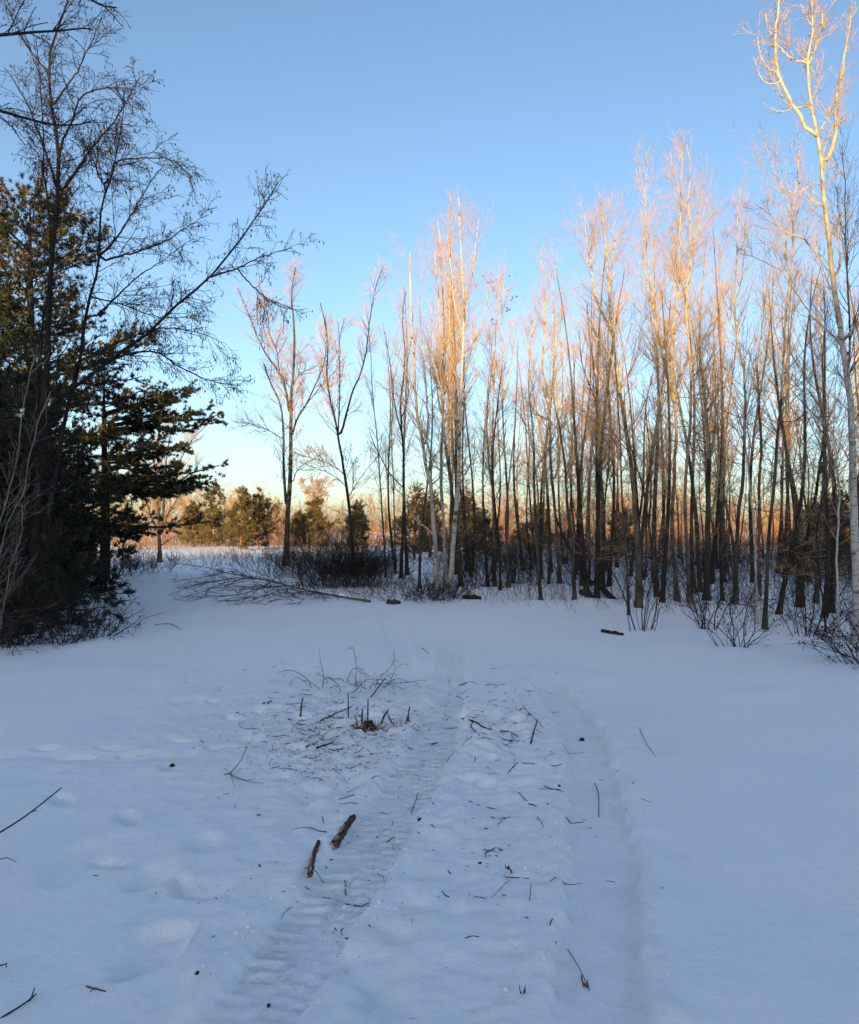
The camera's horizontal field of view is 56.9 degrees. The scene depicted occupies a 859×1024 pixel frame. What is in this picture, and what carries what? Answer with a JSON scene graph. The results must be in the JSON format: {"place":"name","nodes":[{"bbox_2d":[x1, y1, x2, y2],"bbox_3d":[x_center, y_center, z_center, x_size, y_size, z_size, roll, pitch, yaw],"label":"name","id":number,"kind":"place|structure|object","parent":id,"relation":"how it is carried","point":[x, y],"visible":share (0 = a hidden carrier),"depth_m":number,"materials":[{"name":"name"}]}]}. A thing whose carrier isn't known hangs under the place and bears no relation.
{"place":"outdoors","nodes":[
{"label":"outdoors","id":0,"kind":"place"},
{"bbox_2d":[0,0,103,51],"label":"larch bough","id":1,"kind":"object","parent":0,"point":[24,32],"visible":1,"depth_m":5.25,"materials":[{"name":"brown wood"}]},
{"bbox_2d":[0,102,106,158],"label":"larch bough","id":2,"kind":"object","parent":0,"point":[27,118],"visible":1,"depth_m":5.67,"materials":[{"name":"brown wood"}]},
{"bbox_2d":[110,545,324,566],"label":"dry grass","id":3,"kind":"structure","parent":0,"point":[218,556],"depth_m":43.86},
{"bbox_2d":[0,532,858,1023],"bbox_3d":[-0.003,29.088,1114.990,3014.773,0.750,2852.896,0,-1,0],"label":"snow ground","id":4,"kind":"structure","parent":0,"point":[726,854],"depth_m":4.58,"materials":[{"name":"snow"}]},
{"bbox_2d":[0,220,43,517],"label":"pine tree","id":5,"kind":"object","parent":4,"relation":"on","point":[11,326],"visible":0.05,"depth_m":20.39,"materials":[{"name":"green plant"}]},
{"bbox_2d":[0,383,57,638],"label":"dead sapling","id":6,"kind":"object","parent":4,"relation":"on","point":[32,445],"visible":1,"depth_m":9.62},
{"bbox_2d":[0,489,59,642],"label":"dead sapling","id":7,"kind":"object","parent":4,"relation":"on","point":[13,589],"visible":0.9,"depth_m":10.60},
{"bbox_2d":[0,336,71,604],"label":"dead sapling","id":8,"kind":"object","parent":4,"relation":"on","point":[23,480],"visible":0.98,"depth_m":10.14,"materials":[{"name":"plant"}]},
{"bbox_2d":[0,576,93,657],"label":"shrub","id":9,"kind":"object","parent":4,"relation":"on","point":[16,632],"visible":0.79,"depth_m":11.39,"materials":[{"name":"plant"}]},
{"bbox_2d":[0,514,119,645],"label":"pine sapling","id":10,"kind":"object","parent":4,"relation":"on","point":[60,580],"visible":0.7,"depth_m":12.46,"materials":[{"name":"green plant"}]},
{"bbox_2d":[0,353,128,624],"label":"pine tree","id":11,"kind":"object","parent":4,"relation":"on","point":[58,502],"visible":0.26,"depth_m":14.02,"materials":[{"name":"green plant"}]},
{"bbox_2d":[0,406,131,616],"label":"pine tree","id":12,"kind":"object","parent":4,"relation":"on","point":[86,515],"visible":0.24,"depth_m":15.64,"materials":[{"name":"green plant"}]},
{"bbox_2d":[0,321,136,602],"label":"pine tree","id":13,"kind":"object","parent":4,"relation":"on","point":[6,353],"visible":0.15,"depth_m":17.60,"materials":[{"name":"green plant"}]},
{"bbox_2d":[10,584,149,645],"bbox_3d":[-5.381,1.684,11.989,2.194,1.233,1.882,-1,-2,36],"label":"shrub","id":14,"kind":"object","parent":4,"relation":"on","point":[87,632],"visible":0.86,"depth_m":11.86,"materials":[{"name":"plant"}]},
{"bbox_2d":[0,171,228,544],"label":"pine tree","id":15,"kind":"object","parent":4,"relation":"on","point":[108,434],"visible":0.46,"depth_m":23.91,"materials":[{"name":"green plant"}]},
{"bbox_2d":[92,541,179,576],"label":"shrub","id":16,"kind":"object","parent":4,"relation":"on","point":[133,566],"visible":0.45,"depth_m":29.96,"materials":[{"name":"plant"}]},
{"bbox_2d":[66,354,228,578],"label":"pine tree","id":17,"kind":"object","parent":4,"relation":"on","point":[134,421],"visible":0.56,"depth_m":26.82,"materials":[{"name":"green plant"}]},
{"bbox_2d":[0,0,323,634],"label":"alder tree","id":18,"kind":"object","parent":4,"relation":"on","point":[40,449],"visible":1,"depth_m":12.75,"materials":[{"name":"brown plant"}]},
{"bbox_2d":[128,406,211,562],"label":"maple tree","id":19,"kind":"object","parent":4,"relation":"on","point":[157,505],"visible":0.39,"depth_m":41.92,"materials":[{"name":"brown plant"}]},
{"bbox_2d":[174,499,216,546],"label":"young pine","id":20,"kind":"object","parent":4,"relation":"on","point":[190,508],"visible":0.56,"depth_m":89.48,"materials":[{"name":"green plant"}]},
{"bbox_2d":[175,477,239,546],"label":"young pine","id":21,"kind":"object","parent":4,"relation":"on","point":[214,509],"visible":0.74,"depth_m":83.68,"materials":[{"name":"green plant"}]},
{"bbox_2d":[215,485,262,549],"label":"young pine","id":22,"kind":"object","parent":4,"relation":"on","point":[244,506],"visible":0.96,"depth_m":69.59,"materials":[{"name":"green plant"}]},
{"bbox_2d":[237,487,282,548],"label":"young pine","id":23,"kind":"object","parent":4,"relation":"on","point":[260,504],"visible":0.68,"depth_m":72.85,"materials":[{"name":"green plant"}]},
{"bbox_2d":[168,558,370,604],"bbox_3d":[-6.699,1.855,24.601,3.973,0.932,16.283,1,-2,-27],"label":"fallen bough","id":24,"kind":"object","parent":4,"relation":"on","point":[219,569],"visible":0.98,"depth_m":20.29,"materials":[{"name":"wood"}]},
{"bbox_2d":[227,257,355,563],"bbox_3d":[-6.559,-4.808,37.220,5.903,14.953,3.372,1,-2,-27],"label":"elm tree","id":25,"kind":"object","parent":4,"relation":"on","point":[288,491],"visible":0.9,"depth_m":37.47,"materials":[{"name":"brown plant"}]},
{"bbox_2d":[290,494,341,546],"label":"young pine","id":26,"kind":"object","parent":4,"relation":"on","point":[317,501],"visible":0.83,"depth_m":81.64,"materials":[{"name":"green plant"}]},
{"bbox_2d":[212,509,432,590],"bbox_3d":[-2.952,1.268,23.856,5.980,2.750,5.254,-1,-2,36],"label":"shrub","id":27,"kind":"object","parent":4,"relation":"on","point":[361,565],"visible":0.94,"depth_m":23.29,"materials":[{"name":"plant"}]},
{"bbox_2d":[288,257,401,576],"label":"maple tree","id":28,"kind":"object","parent":4,"relation":"on","point":[332,404],"visible":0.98,"depth_m":29.18,"materials":[{"name":"brown plant"}]},
{"bbox_2d":[93,670,663,1018],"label":"bark crumbs","id":29,"kind":"object","parent":4,"relation":"on","point":[364,784],"visible":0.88,"depth_m":5.80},
{"bbox_2d":[354,331,412,577],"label":"young aspen","id":30,"kind":"object","parent":4,"relation":"on","point":[378,449],"visible":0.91,"depth_m":27.54,"materials":[{"name":"brown plant"}]},
{"bbox_2d":[364,341,414,573],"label":"slender aspen","id":31,"kind":"object","parent":4,"relation":"on","point":[387,476],"visible":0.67,"depth_m":31.03,"materials":[{"name":"brown plant"}]},
{"bbox_2d":[362,291,429,577],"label":"maple tree","id":32,"kind":"object","parent":4,"relation":"on","point":[400,423],"visible":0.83,"depth_m":27.01,"materials":[{"name":"brown plant"}]},
{"bbox_2d":[329,563,481,602],"bbox_3d":[-0.472,1.760,19.672,3.860,1.034,3.116,0,-1,14],"label":"brush pile","id":33,"kind":"object","parent":4,"relation":"on","point":[435,591],"visible":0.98,"depth_m":18.93,"materials":[{"name":"wood"}]},
{"bbox_2d":[381,281,429,574],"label":"slender aspen","id":34,"kind":"object","parent":4,"relation":"on","point":[409,444],"visible":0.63,"depth_m":29.51,"materials":[{"name":"brown plant"}]},
{"bbox_2d":[349,230,465,589],"bbox_3d":[-0.598,-2.810,22.223,3.405,10.238,2.488,0,-1,0],"label":"birch tree","id":35,"kind":"object","parent":4,"relation":"on","point":[424,454],"visible":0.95,"depth_m":22.09,"materials":[{"name":"brown plant"}]},
{"bbox_2d":[383,482,441,559],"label":"young pine","id":36,"kind":"object","parent":4,"relation":"on","point":[414,523],"visible":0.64,"depth_m":45.69,"materials":[{"name":"green plant"}]},
{"bbox_2d":[219,666,632,938],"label":"twig litter","id":37,"kind":"object","parent":4,"relation":"on","point":[417,775],"visible":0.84,"depth_m":5.97,"materials":[{"name":"brown plant"}]},
{"bbox_2d":[395,331,456,588],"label":"slender aspen","id":38,"kind":"object","parent":4,"relation":"on","point":[422,530],"visible":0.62,"depth_m":22.47,"materials":[{"name":"brown plant"}]},
{"bbox_2d":[403,215,472,586],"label":"birch tree","id":39,"kind":"object","parent":4,"relation":"on","point":[441,493],"visible":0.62,"depth_m":22.65,"materials":[{"name":"beige plant"}]},
{"bbox_2d":[418,236,479,586],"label":"slender aspen","id":40,"kind":"object","parent":4,"relation":"on","point":[445,439],"visible":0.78,"depth_m":22.14,"materials":[{"name":"brown plant"}]},
{"bbox_2d":[417,255,485,580],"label":"slender aspen","id":41,"kind":"object","parent":4,"relation":"on","point":[448,437],"visible":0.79,"depth_m":21.98,"materials":[{"name":"brown plant"}]},
{"bbox_2d":[421,187,485,568],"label":"aspen tree","id":42,"kind":"object","parent":4,"relation":"on","point":[459,296],"visible":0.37,"depth_m":32.07,"materials":[{"name":"brown plant"}]},
{"bbox_2d":[435,233,475,574],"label":"slender aspen","id":43,"kind":"object","parent":4,"relation":"on","point":[453,358],"visible":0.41,"depth_m":28.51,"materials":[{"name":"brown plant"}]},
{"bbox_2d":[79,481,849,546],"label":"woods","id":44,"kind":"object","parent":4,"relation":"on","point":[342,518],"visible":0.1,"depth_m":103.68,"materials":[{"name":"plant"}]},
{"bbox_2d":[414,189,517,593],"bbox_3d":[0.935,-3.078,20.613,2.760,10.653,2.501,0,-1,0],"label":"birch tree","id":45,"kind":"object","parent":4,"relation":"on","point":[462,333],"visible":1,"depth_m":20.53,"materials":[{"name":"beige plant"}]},
{"bbox_2d":[445,334,491,576],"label":"slender aspen","id":46,"kind":"object","parent":4,"relation":"on","point":[463,510],"visible":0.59,"depth_m":27.08,"materials":[{"name":"brown plant"}]},
{"bbox_2d":[446,488,492,557],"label":"young pine","id":47,"kind":"object","parent":4,"relation":"on","point":[469,501],"visible":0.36,"depth_m":46.74,"materials":[{"name":"green plant"}]},
{"bbox_2d":[455,322,504,586],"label":"slender aspen","id":48,"kind":"object","parent":4,"relation":"on","point":[482,502],"visible":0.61,"depth_m":24.17,"materials":[{"name":"brown plant"}]},
{"bbox_2d":[439,533,532,587],"bbox_3d":[1.676,1.413,22.966,2.864,1.695,2.132,0,-1,0],"label":"shrub","id":49,"kind":"object","parent":4,"relation":"on","point":[469,570],"visible":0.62,"depth_m":22.96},
{"bbox_2d":[461,356,525,589],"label":"slender aspen","id":50,"kind":"object","parent":4,"relation":"on","point":[495,512],"visible":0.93,"depth_m":20.75,"materials":[{"name":"brown plant"}]},
{"bbox_2d":[463,265,528,585],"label":"aspen tree","id":51,"kind":"object","parent":4,"relation":"on","point":[491,444],"visible":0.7,"depth_m":23.99,"materials":[{"name":"brown plant"}]},
{"bbox_2d":[469,254,542,587],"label":"aspen tree","id":52,"kind":"object","parent":4,"relation":"on","point":[504,455],"visible":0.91,"depth_m":22.57,"materials":[{"name":"brown plant"}]},
{"bbox_2d":[482,521,546,583],"bbox_3d":[2.926,1.348,26.303,2.066,2.176,2.500,-1,-2,26],"label":"shrub","id":53,"kind":"object","parent":4,"relation":"on","point":[525,555],"visible":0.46,"depth_m":26.36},
{"bbox_2d":[501,336,538,552],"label":"slender aspen","id":54,"kind":"object","parent":4,"relation":"on","point":[513,477],"visible":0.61,"depth_m":33.62,"materials":[{"name":"brown plant"}]},
{"bbox_2d":[495,292,579,599],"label":"aspen tree","id":55,"kind":"object","parent":4,"relation":"on","point":[535,514],"visible":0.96,"depth_m":18.49,"materials":[{"name":"brown plant"}]},
{"bbox_2d":[507,229,587,583],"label":"aspen tree","id":56,"kind":"object","parent":4,"relation":"on","point":[552,478],"visible":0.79,"depth_m":23.45,"materials":[{"name":"brown plant"}]},
{"bbox_2d":[492,309,605,599],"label":"aspen tree","id":57,"kind":"object","parent":4,"relation":"on","point":[573,560],"visible":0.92,"depth_m":18.03,"materials":[{"name":"brown plant"}]},
{"bbox_2d":[525,342,576,583],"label":"slender aspen","id":58,"kind":"object","parent":4,"relation":"on","point":[546,488],"visible":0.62,"depth_m":24.66,"materials":[{"name":"brown plant"}]},
{"bbox_2d":[542,259,606,591],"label":"slender aspen","id":59,"kind":"object","parent":4,"relation":"on","point":[574,427],"visible":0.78,"depth_m":19.95,"materials":[{"name":"brown plant"}]},
{"bbox_2d":[543,309,612,585],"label":"slender aspen","id":60,"kind":"object","parent":4,"relation":"on","point":[580,469],"visible":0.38,"depth_m":24.51,"materials":[{"name":"brown plant"}]},
{"bbox_2d":[322,565,850,632],"bbox_3d":[4.069,1.593,16.054,17.145,1.003,4.522,-1,-2,35],"label":"edge brush","id":61,"kind":"object","parent":4,"relation":"on","point":[530,593],"visible":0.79,"depth_m":16.81,"materials":[{"name":"plant"}]},
{"bbox_2d":[564,334,612,586],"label":"slender aspen","id":62,"kind":"object","parent":4,"relation":"on","point":[588,493],"visible":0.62,"depth_m":23.34,"materials":[{"name":"brown plant"}]},
{"bbox_2d":[564,292,626,562],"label":"aspen tree","id":63,"kind":"object","parent":4,"relation":"on","point":[591,352],"visible":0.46,"depth_m":24.50,"materials":[{"name":"brown plant"}]},
{"bbox_2d":[572,234,632,584],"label":"slender aspen","id":64,"kind":"object","parent":4,"relation":"on","point":[595,428],"visible":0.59,"depth_m":22.64,"materials":[{"name":"brown plant"}]},
{"bbox_2d":[571,261,642,594],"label":"slender aspen","id":65,"kind":"object","parent":4,"relation":"on","point":[598,519],"visible":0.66,"depth_m":18.60,"materials":[{"name":"brown plant"}]},
{"bbox_2d":[583,318,632,586],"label":"aspen tree","id":66,"kind":"object","parent":4,"relation":"on","point":[604,515],"visible":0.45,"depth_m":23.77,"materials":[{"name":"brown plant"}]},
{"bbox_2d":[583,291,638,586],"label":"slender aspen","id":67,"kind":"object","parent":4,"relation":"on","point":[612,522],"visible":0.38,"depth_m":24.09,"materials":[{"name":"brown plant"}]},
{"bbox_2d":[545,181,683,607],"bbox_3d":[3.846,-2.415,16.000,2.788,8.906,2.390,-1,-2,22],"label":"aspen tree","id":68,"kind":"object","parent":4,"relation":"on","point":[634,499],"visible":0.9,"depth_m":16.01,"materials":[{"name":"brown plant"}]},
{"bbox_2d":[554,497,680,631],"bbox_3d":[3.243,0.877,12.992,2.120,2.204,1.727,1,-2,-22],"label":"shrub","id":69,"kind":"object","parent":4,"relation":"on","point":[646,608],"visible":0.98,"depth_m":12.83,"materials":[{"name":"plant"}]},
{"bbox_2d":[568,252,672,614],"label":"aspen tree","id":70,"kind":"object","parent":4,"relation":"on","point":[619,452],"visible":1,"depth_m":15.18,"materials":[{"name":"brown plant"}]},
{"bbox_2d":[400,514,851,624],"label":"undergrowth","id":71,"kind":"object","parent":4,"relation":"on","point":[731,555],"visible":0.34,"depth_m":20.29,"materials":[{"name":"plant"}]},
{"bbox_2d":[616,368,677,580],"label":"aspen tree","id":72,"kind":"object","parent":4,"relation":"on","point":[642,487],"visible":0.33,"depth_m":24.02,"materials":[{"name":"brown plant"}]},
{"bbox_2d":[622,212,695,595],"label":"slender aspen","id":73,"kind":"object","parent":4,"relation":"on","point":[653,444],"visible":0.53,"depth_m":19.88,"materials":[{"name":"brown plant"}]},
{"bbox_2d":[627,212,698,596],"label":"slender aspen","id":74,"kind":"object","parent":4,"relation":"on","point":[654,508],"visible":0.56,"depth_m":19.30,"materials":[{"name":"brown plant"}]},
{"bbox_2d":[633,278,696,602],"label":"slender aspen","id":75,"kind":"object","parent":4,"relation":"on","point":[669,495],"visible":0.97,"depth_m":16.90,"materials":[{"name":"brown plant"}]},
{"bbox_2d":[605,122,733,601],"bbox_3d":[5.268,-3.341,17.472,2.632,10.876,2.338,0,-1,0],"label":"aspen tree","id":76,"kind":"object","parent":4,"relation":"on","point":[673,400],"visible":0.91,"depth_m":17.52,"materials":[{"name":"brown plant"}]},
{"bbox_2d":[638,259,725,591],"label":"slender aspen","id":77,"kind":"object","parent":4,"relation":"on","point":[695,511],"visible":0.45,"depth_m":21.29,"materials":[{"name":"brown plant"}]},
{"bbox_2d":[650,245,724,592],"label":"slender aspen","id":78,"kind":"object","parent":4,"relation":"on","point":[693,453],"visible":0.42,"depth_m":19.83,"materials":[{"name":"brown plant"}]},
{"bbox_2d":[639,139,754,601],"bbox_3d":[5.786,-3.096,17.294,2.041,10.392,2.551,1,-2,-32],"label":"aspen tree","id":79,"kind":"object","parent":4,"relation":"on","point":[690,363],"visible":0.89,"depth_m":17.34,"materials":[{"name":"brown plant"}]},
{"bbox_2d":[658,223,750,600],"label":"aspen tree","id":80,"kind":"object","parent":4,"relation":"on","point":[708,478],"visible":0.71,"depth_m":17.80,"materials":[{"name":"brown plant"}]},
{"bbox_2d":[666,541,749,629],"bbox_3d":[4.720,1.204,13.334,1.342,1.596,1.807,-1,-2,20],"label":"shrub","id":81,"kind":"object","parent":4,"relation":"on","point":[718,604],"visible":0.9,"depth_m":13.24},
{"bbox_2d":[681,224,754,583],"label":"slender aspen","id":82,"kind":"object","parent":4,"relation":"on","point":[718,493],"visible":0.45,"depth_m":23.37,"materials":[{"name":"brown plant"}]},
{"bbox_2d":[691,312,746,600],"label":"slender aspen","id":83,"kind":"object","parent":4,"relation":"on","point":[720,508],"visible":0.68,"depth_m":18.22,"materials":[{"name":"brown plant"}]},
{"bbox_2d":[680,565,797,647],"bbox_3d":[4.203,1.331,11.312,1.544,1.236,1.662,0,-1,0],"label":"shrub","id":84,"kind":"object","parent":4,"relation":"on","point":[744,623],"visible":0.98,"depth_m":11.20,"materials":[{"name":"brown plant"}]},
{"bbox_2d":[687,320,801,623],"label":"tree","id":85,"kind":"object","parent":4,"relation":"on","point":[755,565],"visible":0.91,"depth_m":13.92,"materials":[{"name":"brown plant"}]},
{"bbox_2d":[692,161,798,603],"bbox_3d":[6.758,-2.722,17.075,2.150,9.621,2.157,0,-1,16],"label":"aspen tree","id":86,"kind":"object","parent":4,"relation":"on","point":[737,519],"visible":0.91,"depth_m":17.03,"materials":[{"name":"brown plant"}]},
{"bbox_2d":[716,267,785,581],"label":"slender aspen","id":87,"kind":"object","parent":4,"relation":"on","point":[749,505],"visible":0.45,"depth_m":23.74,"materials":[{"name":"brown plant"}]},
{"bbox_2d":[733,347,796,594],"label":"tree","id":88,"kind":"object","parent":4,"relation":"on","point":[759,483],"visible":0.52,"depth_m":19.49,"materials":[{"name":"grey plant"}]},
{"bbox_2d":[714,118,846,629],"bbox_3d":[6.003,-2.348,13.470,2.304,8.888,1.914,1,-2,-25],"label":"aspen tree","id":89,"kind":"object","parent":4,"relation":"on","point":[781,409],"visible":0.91,"depth_m":13.44,"materials":[{"name":"brown plant"}]},
{"bbox_2d":[750,273,814,581],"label":"slender aspen","id":90,"kind":"object","parent":4,"relation":"on","point":[802,526],"visible":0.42,"depth_m":26.05,"materials":[{"name":"brown plant"}]},
{"bbox_2d":[744,294,824,607],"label":"slender aspen","id":91,"kind":"object","parent":4,"relation":"on","point":[797,544],"visible":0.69,"depth_m":16.82,"materials":[{"name":"brown plant"}]},
{"bbox_2d":[763,261,815,575],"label":"slender aspen","id":92,"kind":"object","parent":4,"relation":"on","point":[786,505],"visible":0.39,"depth_m":28.98,"materials":[{"name":"brown plant"}]},
{"bbox_2d":[733,0,858,640],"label":"aspen tree","id":93,"kind":"object","parent":4,"relation":"on","point":[850,395],"visible":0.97,"depth_m":12.27,"materials":[{"name":"beige plant"}]},
{"bbox_2d":[740,542,851,637],"bbox_3d":[6.292,1.226,12.534,2.143,1.566,1.754,-1,-2,41],"label":"shrub","id":94,"kind":"object","parent":4,"relation":"on","point":[813,608],"visible":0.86,"depth_m":12.46,"materials":[{"name":"plant"}]},
{"bbox_2d":[756,257,846,614],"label":"slender aspen","id":95,"kind":"object","parent":4,"relation":"on","point":[796,526],"visible":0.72,"depth_m":15.19,"materials":[{"name":"brown plant"}]},
{"bbox_2d":[759,277,857,606],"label":"aspen tree","id":96,"kind":"object","parent":4,"relation":"on","point":[804,549],"visible":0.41,"depth_m":17.00,"materials":[{"name":"brown plant"}]},
{"bbox_2d":[765,308,858,647],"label":"tree","id":97,"kind":"object","parent":4,"relation":"on","point":[836,466],"visible":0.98,"depth_m":11.33,"materials":[{"name":"brown plant"}]},
{"bbox_2d":[772,267,858,612],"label":"slender aspen","id":98,"kind":"object","parent":4,"relation":"on","point":[833,548],"visible":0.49,"depth_m":15.86,"materials":[{"name":"brown plant"}]},
{"bbox_2d":[772,427,858,628],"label":"young aspen","id":99,"kind":"object","parent":4,"relation":"on","point":[816,528],"visible":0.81,"depth_m":12.91,"materials":[{"name":"brown plant"}]},
{"bbox_2d":[773,285,858,616],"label":"slender aspen","id":100,"kind":"object","parent":4,"relation":"on","point":[827,562],"visible":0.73,"depth_m":14.20,"materials":[{"name":"brown plant"}]},
{"bbox_2d":[780,574,858,668],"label":"shrub","id":101,"kind":"object","parent":4,"relation":"on","point":[828,637],"visible":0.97,"depth_m":10.00,"materials":[{"name":"plant"}]},
{"bbox_2d":[785,210,858,603],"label":"slender aspen","id":102,"kind":"object","parent":4,"relation":"on","point":[822,492],"visible":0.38,"depth_m":17.78,"materials":[{"name":"brown plant"}]},
{"bbox_2d":[798,112,858,579],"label":"aspen tree","id":103,"kind":"object","parent":4,"relation":"on","point":[846,257],"visible":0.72,"depth_m":14.60,"materials":[{"name":"brown plant"}]},
{"bbox_2d":[0,0,858,531],"label":"sky","id":104,"kind":"structure","parent":0,"point":[376,110],"materials":[{"name":"blue"}]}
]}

